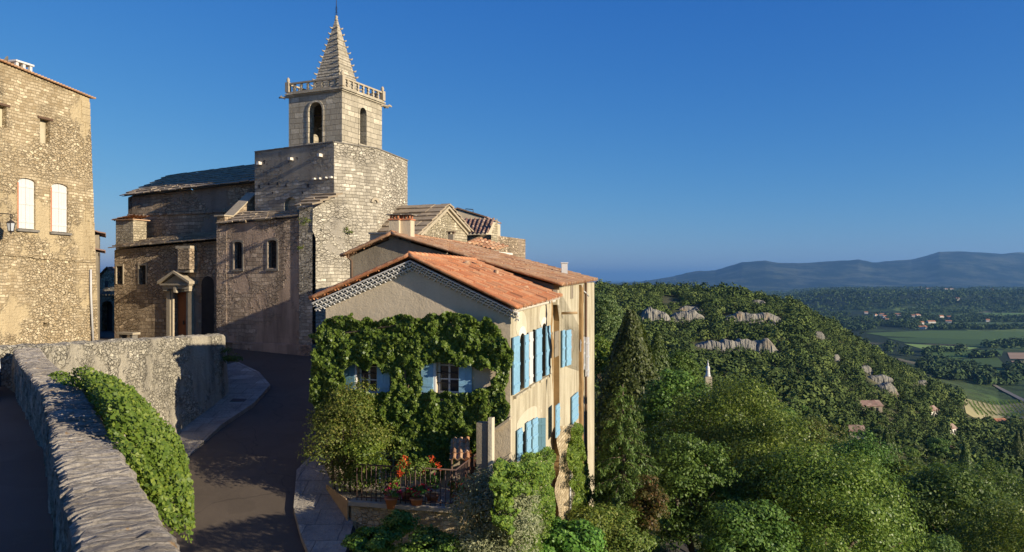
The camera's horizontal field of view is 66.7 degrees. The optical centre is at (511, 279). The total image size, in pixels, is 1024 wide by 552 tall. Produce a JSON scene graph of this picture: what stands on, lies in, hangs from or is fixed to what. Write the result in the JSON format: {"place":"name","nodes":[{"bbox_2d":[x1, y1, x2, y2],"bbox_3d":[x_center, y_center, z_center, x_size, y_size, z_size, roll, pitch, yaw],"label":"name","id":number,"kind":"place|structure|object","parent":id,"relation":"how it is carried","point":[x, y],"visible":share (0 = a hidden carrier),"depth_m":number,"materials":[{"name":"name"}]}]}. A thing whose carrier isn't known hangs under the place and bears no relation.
{"place":"outdoors","nodes":[
{"label":"outdoors","id":0,"kind":"place"},
{"bbox_2d":[0,331,113,551],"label":"pavement","id":1,"kind":"structure","parent":0,"point":[27,524],"depth_m":8.27,"materials":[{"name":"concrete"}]},
{"bbox_2d":[116,332,140,338],"bbox_3d":[-18.832,2.840,38.203,1.108,0.488,0.459,0,0,22],"label":"stone bench","id":2,"kind":"object","parent":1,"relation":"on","point":[122,335],"visible":0.67,"depth_m":38.08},
{"bbox_2d":[178,361,269,456],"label":"pavement","id":3,"kind":"structure","parent":0,"point":[249,385],"depth_m":27.03,"materials":[{"name":"stone"}]},
{"bbox_2d":[159,348,354,551],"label":"road","id":4,"kind":"structure","parent":0,"point":[244,467],"depth_m":21.80,"materials":[{"name":"asphalt"}]},
{"bbox_2d":[294,443,352,551],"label":"pavement","id":5,"kind":"structure","parent":0,"point":[323,524],"depth_m":19.32,"materials":[{"name":"stone"}]},
{"bbox_2d":[297,377,398,491],"bbox_3d":[-4.195,4.134,20.234,2.600,3.202,2.396,0,0,0],"label":"yellowing shrub","id":6,"kind":"object","parent":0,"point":[334,413],"visible":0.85,"depth_m":19.84,"materials":[{"name":"green plant"}]},
{"bbox_2d":[377,203,473,253],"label":"gabled outbuilding","id":7,"kind":"structure","parent":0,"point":[436,220],"depth_m":39.91,"materials":[{"name":"stone"}]},
{"bbox_2d":[0,0,1023,280],"label":"sky","id":8,"kind":"structure","parent":0,"point":[621,140],"materials":[{"name":"blue"}]},
{"bbox_2d":[663,525,688,551],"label":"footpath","id":9,"kind":"structure","parent":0,"point":[683,547],"depth_m":44.85,"materials":[{"name":"stone"}]},
{"bbox_2d":[349,251,1023,551],"bbox_3d":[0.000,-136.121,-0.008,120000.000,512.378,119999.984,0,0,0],"label":"ground","id":10,"kind":"structure","parent":0,"point":[961,269],"depth_m":8893.54,"materials":[{"name":"plant"}]},
{"bbox_2d":[0,56,97,345],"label":"stone building","id":11,"kind":"structure","parent":10,"relation":"on","point":[48,284],"depth_m":30.59,"materials":[{"name":"stone"}]},
{"bbox_2d":[0,213,15,233],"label":"wall lantern","id":12,"kind":"object","parent":11,"relation":"attached to","point":[10,223],"depth_m":28.16,"materials":[{"name":"metal"}]},
{"bbox_2d":[40,120,44,143],"bbox_3d":[-18.577,-5.800,30.624,0.090,0.920,0.460,0,0,13],"label":"blocked window","id":13,"kind":"structure","parent":11,"relation":"in","point":[42,123],"depth_m":30.69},
{"bbox_2d":[13,348,180,551],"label":"parapet wall","id":14,"kind":"structure","parent":10,"relation":"on","point":[100,500],"depth_m":5.96,"materials":[{"name":"stone"}]},
{"bbox_2d":[48,364,195,542],"bbox_3d":[-4.727,1.764,9.458,1.214,1.438,6.355,0,0,-36],"label":"parapet creeper","id":15,"kind":"object","parent":14,"relation":"on","point":[157,460],"visible":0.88,"depth_m":7.44,"materials":[{"name":"green plant"}]},
{"bbox_2d":[95,230,105,338],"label":"shaded house","id":16,"kind":"structure","parent":10,"relation":"on","point":[98,235],"depth_m":39.61,"materials":[{"name":"brown stone"}]},
{"bbox_2d":[100,291,113,330],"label":"gateway wall","id":17,"kind":"structure","parent":10,"relation":"on","point":[106,311],"depth_m":48.14,"materials":[{"name":"grey stone"}]},
{"bbox_2d":[100,266,113,294],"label":"gable house","id":18,"kind":"structure","parent":10,"relation":"on","point":[107,278],"depth_m":55.87,"materials":[{"name":"stone"}]},
{"bbox_2d":[0,333,228,452],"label":"retaining wall","id":19,"kind":"structure","parent":10,"relation":"on","point":[179,383],"depth_m":23.36,"materials":[{"name":"stone"}]},
{"bbox_2d":[221,347,242,362],"bbox_3d":[-10.366,2.750,28.283,1.259,0.634,0.936,0,0,0],"label":"wall weed","id":20,"kind":"object","parent":19,"relation":"hanging from","point":[230,358],"depth_m":28.20,"materials":[{"name":"green plant"}]},
{"bbox_2d":[108,0,407,355],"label":"church","id":21,"kind":"structure","parent":10,"relation":"on","point":[214,251],"depth_m":38.40,"materials":[{"name":"grey stone"}]},
{"bbox_2d":[178,292,185,335],"bbox_3d":[-16.769,1.977,39.822,0.874,2.667,0.130,0,0,22],"label":"door","id":22,"kind":"structure","parent":21,"relation":"in","point":[181,295],"depth_m":39.88,"materials":[{"name":"red wood"}]},
{"bbox_2d":[238,242,241,268],"bbox_3d":[-13.144,-1.168,38.002,0.519,1.305,0.040,0,0,24],"label":"window","id":23,"kind":"structure","parent":21,"relation":"in","point":[240,244],"depth_m":38.03,"materials":[{"name":"black glass"}]},
{"bbox_2d":[272,241,275,267],"bbox_3d":[-11.227,-1.198,37.169,0.536,1.324,0.040,0,0,24],"label":"window","id":24,"kind":"structure","parent":21,"relation":"in","point":[273,241],"depth_m":37.22,"materials":[{"name":"black glass"}]},
{"bbox_2d":[326,484,348,520],"bbox_3d":[-4.446,6.143,19.765,0.030,1.515,1.740,0,0,-30],"label":"board fence","id":25,"kind":"object","parent":10,"relation":"on","point":[340,500],"visible":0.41,"depth_m":19.47,"materials":[{"name":"wood"}]},
{"bbox_2d":[340,524,404,551],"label":"bush","id":26,"kind":"object","parent":10,"relation":"on","point":[371,539],"visible":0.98,"depth_m":16.86,"materials":[{"name":"green plant"}]},
{"bbox_2d":[380,508,420,534],"bbox_3d":[-2.466,5.435,17.392,0.950,0.562,0.824,0,0,0],"label":"bush","id":27,"kind":"object","parent":10,"relation":"on","point":[400,521],"visible":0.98,"depth_m":17.23,"materials":[{"name":"green plant"}]},
{"bbox_2d":[335,481,478,551],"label":"terrace","id":28,"kind":"structure","parent":10,"relation":"on","point":[368,512],"depth_m":18.89,"materials":[{"name":"stone"}]},
{"bbox_2d":[335,432,393,489],"bbox_3d":[-3.694,4.575,19.724,1.463,1.440,1.467,0,0,0],"label":"leafy shrub","id":29,"kind":"object","parent":28,"relation":"on","point":[366,455],"visible":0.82,"depth_m":19.35,"materials":[{"name":"green plant"}]},
{"bbox_2d":[381,481,402,508],"bbox_3d":[-2.876,5.190,18.725,0.490,0.638,0.526,0,0,-33],"label":"flower pot","id":30,"kind":"object","parent":28,"relation":"on","point":[391,501],"visible":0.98,"depth_m":18.65,"materials":[{"name":"ceramic"}]},
{"bbox_2d":[381,441,441,501],"bbox_3d":[-2.486,4.745,18.982,1.266,1.528,1.117,0,0,32],"label":"flower pot","id":31,"kind":"object","parent":28,"relation":"on","point":[403,466],"visible":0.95,"depth_m":18.90,"materials":[{"name":"ceramic"}]},
{"bbox_2d":[356,454,475,505],"bbox_3d":[-2.201,4.970,20.371,2.566,0.899,3.229,0,0,13],"label":"terrace railing","id":32,"kind":"object","parent":28,"relation":"on","point":[405,500],"visible":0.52,"depth_m":18.90,"materials":[{"name":"metal"}]},
{"bbox_2d":[405,483,429,505],"bbox_3d":[-2.263,5.216,18.711,0.615,0.587,0.655,0,0,0],"label":"flower pot","id":33,"kind":"object","parent":28,"relation":"on","point":[415,498],"visible":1,"depth_m":18.64,"materials":[{"name":"ceramic"}]},
{"bbox_2d":[423,473,439,502],"bbox_3d":[-1.959,5.110,19.026,0.408,0.799,0.502,0,0,0],"label":"flower pot","id":34,"kind":"object","parent":28,"relation":"on","point":[432,487],"visible":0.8,"depth_m":18.93,"materials":[{"name":"ceramic"}]},
{"bbox_2d":[447,476,464,502],"bbox_3d":[-1.305,5.189,18.919,0.476,0.641,0.665,0,0,-28],"label":"flower pot","id":35,"kind":"object","parent":28,"relation":"on","point":[453,485],"visible":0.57,"depth_m":18.83,"materials":[{"name":"ceramic"}]},
{"bbox_2d":[450,435,469,498],"bbox_3d":[-1.323,4.787,19.929,0.538,1.464,0.876,0,0,0],"label":"tiled awning","id":36,"kind":"object","parent":28,"relation":"on","point":[459,448],"visible":0.95,"depth_m":19.79,"materials":[{"name":"ceramic"}]},
{"bbox_2d":[476,416,494,475],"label":"terrace pillar","id":37,"kind":"structure","parent":28,"relation":"on","point":[484,444],"depth_m":19.53,"materials":[{"name":"paint"}]},
{"bbox_2d":[395,524,478,551],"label":"bush","id":38,"kind":"object","parent":10,"relation":"on","point":[429,538],"visible":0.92,"depth_m":15.96,"materials":[{"name":"green plant"}]},
{"bbox_2d":[308,214,597,522],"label":"vine clad house","id":39,"kind":"structure","parent":10,"relation":"on","point":[541,315],"depth_m":23.15,"materials":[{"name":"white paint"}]},
{"bbox_2d":[360,361,376,392],"bbox_3d":[-3.915,2.396,21.418,0.567,1.452,0.050,0,0,13],"label":"window","id":40,"kind":"structure","parent":39,"relation":"in","point":[373,369],"depth_m":21.41,"materials":[{"name":"white paint"}]},
{"bbox_2d":[385,446,398,483],"bbox_3d":[-3.236,5.161,21.256,0.481,1.387,0.050,0,0,13],"label":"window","id":41,"kind":"structure","parent":39,"relation":"in","point":[389,458],"depth_m":21.27,"materials":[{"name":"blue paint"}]},
{"bbox_2d":[308,311,513,479],"bbox_3d":[-2.793,3.139,20.667,5.881,4.627,0.410,0,0,13],"label":"wall creeper","id":42,"kind":"object","parent":39,"relation":"attached to","point":[434,421],"depth_m":20.57,"materials":[{"name":"green plant"}]},
{"bbox_2d":[438,362,457,392],"bbox_3d":[-1.674,2.300,20.881,0.613,1.486,0.050,0,0,13],"label":"window","id":43,"kind":"structure","parent":39,"relation":"in","point":[452,377],"depth_m":20.87,"materials":[{"name":"white paint"}]},
{"bbox_2d":[446,231,455,254],"bbox_3d":[-2.830,-1.584,36.284,0.379,1.295,0.350,0,0,13],"label":"chimney","id":44,"kind":"object","parent":39,"relation":"on","point":[451,236],"visible":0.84,"depth_m":36.17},
{"bbox_2d":[554,331,558,357],"bbox_3d":[1.469,2.135,25.757,0.038,0.836,0.682,0,0,13],"label":"blocked window","id":45,"kind":"structure","parent":39,"relation":"in","point":[556,334],"depth_m":25.67,"materials":[{"name":"paint"}]},
{"bbox_2d":[566,422,591,519],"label":"ivy column","id":46,"kind":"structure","parent":39,"relation":"attached to","point":[576,457],"depth_m":28.62,"materials":[{"name":"green plant"}]},
{"bbox_2d":[454,207,500,235],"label":"beige house","id":47,"kind":"structure","parent":10,"relation":"on","point":[464,213],"depth_m":54.86,"materials":[{"name":"brown ceramic"}]},
{"bbox_2d":[467,237,512,254],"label":"annex","id":48,"kind":"object","parent":10,"relation":"on","point":[484,243],"visible":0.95,"depth_m":43.59,"materials":[{"name":"paint"}]},
{"bbox_2d":[438,465,549,551],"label":"olive bush","id":49,"kind":"object","parent":10,"relation":"on","point":[479,498],"visible":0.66,"depth_m":15.97,"materials":[{"name":"green plant"}]},
{"bbox_2d":[464,217,524,258],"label":"tiled house","id":50,"kind":"structure","parent":10,"relation":"on","point":[516,247],"depth_m":48.03,"materials":[{"name":"brown stone"}]},
{"bbox_2d":[494,416,511,462],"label":"stair wall","id":51,"kind":"structure","parent":10,"relation":"on","point":[503,439],"depth_m":20.22,"materials":[{"name":"paint"}]},
{"bbox_2d":[488,446,556,551],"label":"side wall bush","id":52,"kind":"object","parent":10,"relation":"on","point":[539,479],"visible":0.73,"depth_m":16.26,"materials":[{"name":"green plant"}]},
{"bbox_2d":[532,516,607,551],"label":"bush","id":53,"kind":"object","parent":10,"relation":"on","point":[581,535],"visible":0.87,"depth_m":20.38,"materials":[{"name":"green plant"}]},
{"bbox_2d":[565,502,612,549],"bbox_3d":[2.288,7.936,25.044,2.038,1.484,1.759,0,0,0],"label":"bush","id":54,"kind":"object","parent":10,"relation":"on","point":[598,519],"visible":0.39,"depth_m":24.90,"materials":[{"name":"green plant"}]},
{"bbox_2d":[594,334,612,473],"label":"broadleaf tree","id":55,"kind":"object","parent":10,"relation":"on","point":[601,347],"visible":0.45,"depth_m":69.03,"materials":[{"name":"green plant"}]},
{"bbox_2d":[594,290,622,416],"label":"broadleaf tree","id":56,"kind":"object","parent":10,"relation":"on","point":[603,308],"visible":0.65,"depth_m":83.73,"materials":[{"name":"green plant"}]},
{"bbox_2d":[586,501,656,551],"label":"bush","id":57,"kind":"object","parent":10,"relation":"on","point":[621,534],"visible":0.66,"depth_m":26.48,"materials":[{"name":"green plant"}]},
{"bbox_2d":[594,310,670,509],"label":"cypress","id":58,"kind":"object","parent":10,"relation":"on","point":[630,340],"visible":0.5,"depth_m":60.69,"materials":[{"name":"green plant"}]},
{"bbox_2d":[587,384,678,551],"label":"drooping conifer","id":59,"kind":"object","parent":10,"relation":"on","point":[626,467],"visible":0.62,"depth_m":30.73,"materials":[{"name":"green plant"}]},
{"bbox_2d":[624,471,670,531],"bbox_3d":[4.994,8.168,28.512,1.528,2.214,1.662,0,0,-36],"label":"bush","id":60,"kind":"object","parent":10,"relation":"on","point":[652,495],"visible":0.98,"depth_m":28.20,"materials":[{"name":"brown plant"}]},
{"bbox_2d":[639,307,670,320],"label":"rock outcrop","id":61,"kind":"object","parent":10,"relation":"on","point":[649,313],"visible":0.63,"depth_m":347.81,"materials":[{"name":"stone"}]},
{"bbox_2d":[634,330,685,525],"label":"cypress","id":62,"kind":"object","parent":10,"relation":"on","point":[657,345],"visible":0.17,"depth_m":65.51,"materials":[{"name":"green plant"}]},
{"bbox_2d":[635,367,720,506],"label":"oak tree","id":63,"kind":"object","parent":10,"relation":"on","point":[654,396],"visible":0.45,"depth_m":48.97,"materials":[{"name":"green plant"}]},
{"bbox_2d":[658,349,707,503],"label":"oak tree","id":64,"kind":"object","parent":10,"relation":"on","point":[683,360],"visible":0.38,"depth_m":74.24,"materials":[{"name":"green plant"}]},
{"bbox_2d":[670,310,705,322],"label":"rock outcrop","id":65,"kind":"object","parent":10,"relation":"on","point":[690,315],"visible":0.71,"depth_m":360.47,"materials":[{"name":"stone"}]},
{"bbox_2d":[678,306,702,311],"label":"rock outcrop","id":66,"kind":"object","parent":10,"relation":"on","point":[685,308],"visible":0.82,"depth_m":388.25,"materials":[{"name":"stone"}]},
{"bbox_2d":[641,431,747,551],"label":"oak tree","id":67,"kind":"object","parent":10,"relation":"on","point":[693,477],"visible":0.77,"depth_m":35.05,"materials":[{"name":"green plant"}]},
{"bbox_2d":[704,363,711,387],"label":"white statue","id":68,"kind":"object","parent":10,"relation":"on","point":[708,378],"visible":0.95,"depth_m":129.65,"materials":[{"name":"stone"}]},
{"bbox_2d":[635,369,807,519],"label":"broadleaf tree","id":69,"kind":"object","parent":10,"relation":"on","point":[713,429],"visible":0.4,"depth_m":42.02,"materials":[{"name":"green plant"}]},
{"bbox_2d":[695,338,778,352],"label":"rock outcrop","id":70,"kind":"object","parent":10,"relation":"on","point":[723,344],"visible":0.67,"depth_m":311.11,"materials":[{"name":"stone"}]},
{"bbox_2d":[696,498,803,551],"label":"oak tree","id":71,"kind":"object","parent":10,"relation":"on","point":[737,527],"visible":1,"depth_m":29.29,"materials":[{"name":"green plant"}]},
{"bbox_2d":[725,311,781,324],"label":"rock outcrop","id":72,"kind":"object","parent":10,"relation":"on","point":[739,316],"visible":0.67,"depth_m":370.13,"materials":[{"name":"stone"}]},
{"bbox_2d":[756,338,776,356],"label":"rock outcrop","id":73,"kind":"object","parent":10,"relation":"on","point":[767,343],"visible":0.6,"depth_m":309.67,"materials":[{"name":"stone"}]},
{"bbox_2d":[712,409,834,548],"bbox_3d":[13.181,12.491,38.188,6.935,12.157,6.950,0,0,0],"label":"broadleaf tree","id":74,"kind":"object","parent":10,"relation":"on","point":[749,447],"visible":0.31,"depth_m":37.30,"materials":[{"name":"green plant"}]},
{"bbox_2d":[591,279,1023,478],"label":"hillside wood","id":75,"kind":"object","parent":10,"relation":"on","point":[989,437],"visible":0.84,"depth_m":299.73,"materials":[{"name":"plant"}]},
{"bbox_2d":[605,280,1023,421],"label":"ridge wood","id":76,"kind":"object","parent":10,"relation":"on","point":[719,287],"visible":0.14,"depth_m":456.77,"materials":[{"name":"plant"}]},
{"bbox_2d":[785,415,848,462],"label":"broadleaf tree","id":77,"kind":"object","parent":10,"relation":"on","point":[816,423],"visible":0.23,"depth_m":79.44,"materials":[{"name":"green plant"}]},
{"bbox_2d":[716,436,937,551],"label":"broadleaf tree","id":78,"kind":"object","parent":10,"relation":"on","point":[842,479],"visible":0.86,"depth_m":32.84,"materials":[{"name":"green plant"}]},
{"bbox_2d":[835,421,848,449],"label":"slim cypress","id":79,"kind":"object","parent":10,"relation":"on","point":[843,427],"visible":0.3,"depth_m":139.67,"materials":[{"name":"green plant"}]},
{"bbox_2d":[827,512,872,549],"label":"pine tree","id":80,"kind":"object","parent":10,"relation":"on","point":[845,529],"visible":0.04,"depth_m":47.99,"materials":[{"name":"green plant"}]},
{"bbox_2d":[848,425,864,438],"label":"cottage","id":81,"kind":"structure","parent":10,"relation":"on","point":[850,427],"depth_m":201.53,"materials":[{"name":"brown ceramic"}]},
{"bbox_2d":[817,424,914,539],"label":"oak tree","id":82,"kind":"object","parent":10,"relation":"on","point":[869,448],"visible":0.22,"depth_m":60.97,"materials":[{"name":"green plant"}]},
{"bbox_2d":[858,400,883,412],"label":"cottage","id":83,"kind":"structure","parent":10,"relation":"on","point":[877,404],"depth_m":255.37,"materials":[{"name":"pink ceramic"}]},
{"bbox_2d":[868,374,895,387],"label":"rock outcrop","id":84,"kind":"object","parent":10,"relation":"on","point":[879,378],"visible":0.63,"depth_m":324.68,"materials":[{"name":"stone"}]},
{"bbox_2d":[878,426,893,472],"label":"slim cypress","id":85,"kind":"object","parent":10,"relation":"on","point":[885,435],"visible":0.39,"depth_m":149.59,"materials":[{"name":"green plant"}]},
{"bbox_2d":[874,382,898,398],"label":"rock outcrop","id":86,"kind":"object","parent":10,"relation":"on","point":[889,386],"visible":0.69,"depth_m":308.73,"materials":[{"name":"stone"}]},
{"bbox_2d":[752,286,1023,309],"bbox_3d":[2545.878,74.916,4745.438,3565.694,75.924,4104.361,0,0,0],"label":"plateau trees","id":87,"kind":"object","parent":10,"relation":"on","point":[936,291],"visible":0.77,"depth_m":3039.47,"materials":[{"name":"green plant"}]},
{"bbox_2d":[884,427,899,470],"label":"slim cypress","id":88,"kind":"object","parent":10,"relation":"on","point":[892,438],"visible":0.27,"depth_m":151.50,"materials":[{"name":"green plant"}]},
{"bbox_2d":[859,457,954,527],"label":"broadleaf tree","id":89,"kind":"object","parent":10,"relation":"on","point":[904,468],"visible":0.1,"depth_m":59.80,"materials":[{"name":"green plant"}]},
{"bbox_2d":[904,446,921,458],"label":"broadleaf tree","id":90,"kind":"object","parent":10,"relation":"on","point":[912,451],"visible":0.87,"depth_m":189.82,"materials":[{"name":"green plant"}]},
{"bbox_2d":[906,456,922,465],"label":"oak tree","id":91,"kind":"object","parent":10,"relation":"on","point":[912,459],"visible":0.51,"depth_m":175.21,"materials":[{"name":"green plant"}]},
{"bbox_2d":[810,295,1023,384],"bbox_3d":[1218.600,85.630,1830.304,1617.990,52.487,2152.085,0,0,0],"label":"plain trees","id":92,"kind":"object","parent":10,"relation":"on","point":[937,365],"visible":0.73,"depth_m":1691.22,"materials":[{"name":"green plant"}]},
{"bbox_2d":[909,442,926,457],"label":"oak tree","id":93,"kind":"object","parent":10,"relation":"on","point":[921,448],"visible":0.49,"depth_m":197.91,"materials":[{"name":"green plant"}]},
{"bbox_2d":[895,531,964,551],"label":"oak tree","id":94,"kind":"object","parent":10,"relation":"on","point":[942,543],"visible":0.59,"depth_m":37.59,"materials":[{"name":"green plant"}]},
{"bbox_2d":[922,456,941,463],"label":"oak tree","id":95,"kind":"object","parent":10,"relation":"on","point":[931,458],"visible":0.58,"depth_m":188.12,"materials":[{"name":"green plant"}]},
{"bbox_2d":[847,330,1018,419],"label":"slope wood","id":96,"kind":"object","parent":10,"relation":"on","point":[922,374],"visible":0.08,"depth_m":628.85,"materials":[{"name":"plant"}]},
{"bbox_2d":[926,437,956,459],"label":"oak tree","id":97,"kind":"object","parent":10,"relation":"on","point":[944,448],"visible":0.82,"depth_m":202.91,"materials":[{"name":"green plant"}]},
{"bbox_2d":[875,459,1023,551],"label":"oak tree","id":98,"kind":"object","parent":10,"relation":"on","point":[948,482],"visible":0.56,"depth_m":50.69,"materials":[{"name":"green plant"}]},
{"bbox_2d":[956,443,974,485],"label":"slim cypress","id":99,"kind":"object","parent":10,"relation":"on","point":[962,458],"visible":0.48,"depth_m":159.60,"materials":[{"name":"green plant"}]},
{"bbox_2d":[938,495,1023,551],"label":"broadleaf tree","id":100,"kind":"object","parent":10,"relation":"on","point":[1014,513],"visible":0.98,"depth_m":45.71,"materials":[{"name":"green plant"}]},
{"bbox_2d":[951,457,1023,550],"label":"oak tree","id":101,"kind":"object","parent":10,"relation":"on","point":[1004,479],"visible":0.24,"depth_m":74.55,"materials":[{"name":"green plant"}]},
{"bbox_2d":[992,384,1023,401],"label":"rural lane","id":102,"kind":"structure","parent":10,"relation":"on","point":[1012,394],"depth_m":722.19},
{"bbox_2d":[1011,429,1023,459],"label":"slim cypress","id":103,"kind":"object","parent":10,"relation":"on","point":[1018,448],"visible":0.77,"depth_m":244.46,"materials":[{"name":"green plant"}]},
{"bbox_2d":[907,344,977,349],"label":"bright field","id":104,"kind":"structure","parent":0,"point":[921,346],"depth_m":1267.14,"materials":[{"name":"plant"}]},
{"bbox_2d":[868,330,1023,339],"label":"green field","id":105,"kind":"structure","parent":0,"point":[990,335],"depth_m":1544.88,"materials":[{"name":"plant"}]},
{"bbox_2d":[889,337,1016,344],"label":"long field","id":106,"kind":"structure","parent":0,"point":[941,340],"depth_m":1393.49,"materials":[{"name":"plant"}]},
{"bbox_2d":[920,350,1002,357],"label":"plain field","id":107,"kind":"structure","parent":0,"point":[949,353],"depth_m":1130.25,"materials":[{"name":"plant"}]},
{"bbox_2d":[924,322,1023,328],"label":"orchard field","id":108,"kind":"structure","parent":0,"point":[1009,323],"depth_m":1940.76,"materials":[{"name":"plant"}]},
{"bbox_2d":[958,357,1001,366],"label":"hedged field","id":109,"kind":"structure","parent":0,"point":[995,362],"depth_m":1033.99,"materials":[{"name":"plant"}]},
{"bbox_2d":[964,399,1023,418],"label":"vineyard ground","id":110,"kind":"structure","parent":0,"point":[970,410],"depth_m":597.04,"materials":[{"name":"soil"}]},
{"bbox_2d":[1007,352,1023,358],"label":"ploughed field","id":111,"kind":"structure","parent":0,"point":[1016,355],"depth_m":1118.62,"materials":[{"name":"soil"}]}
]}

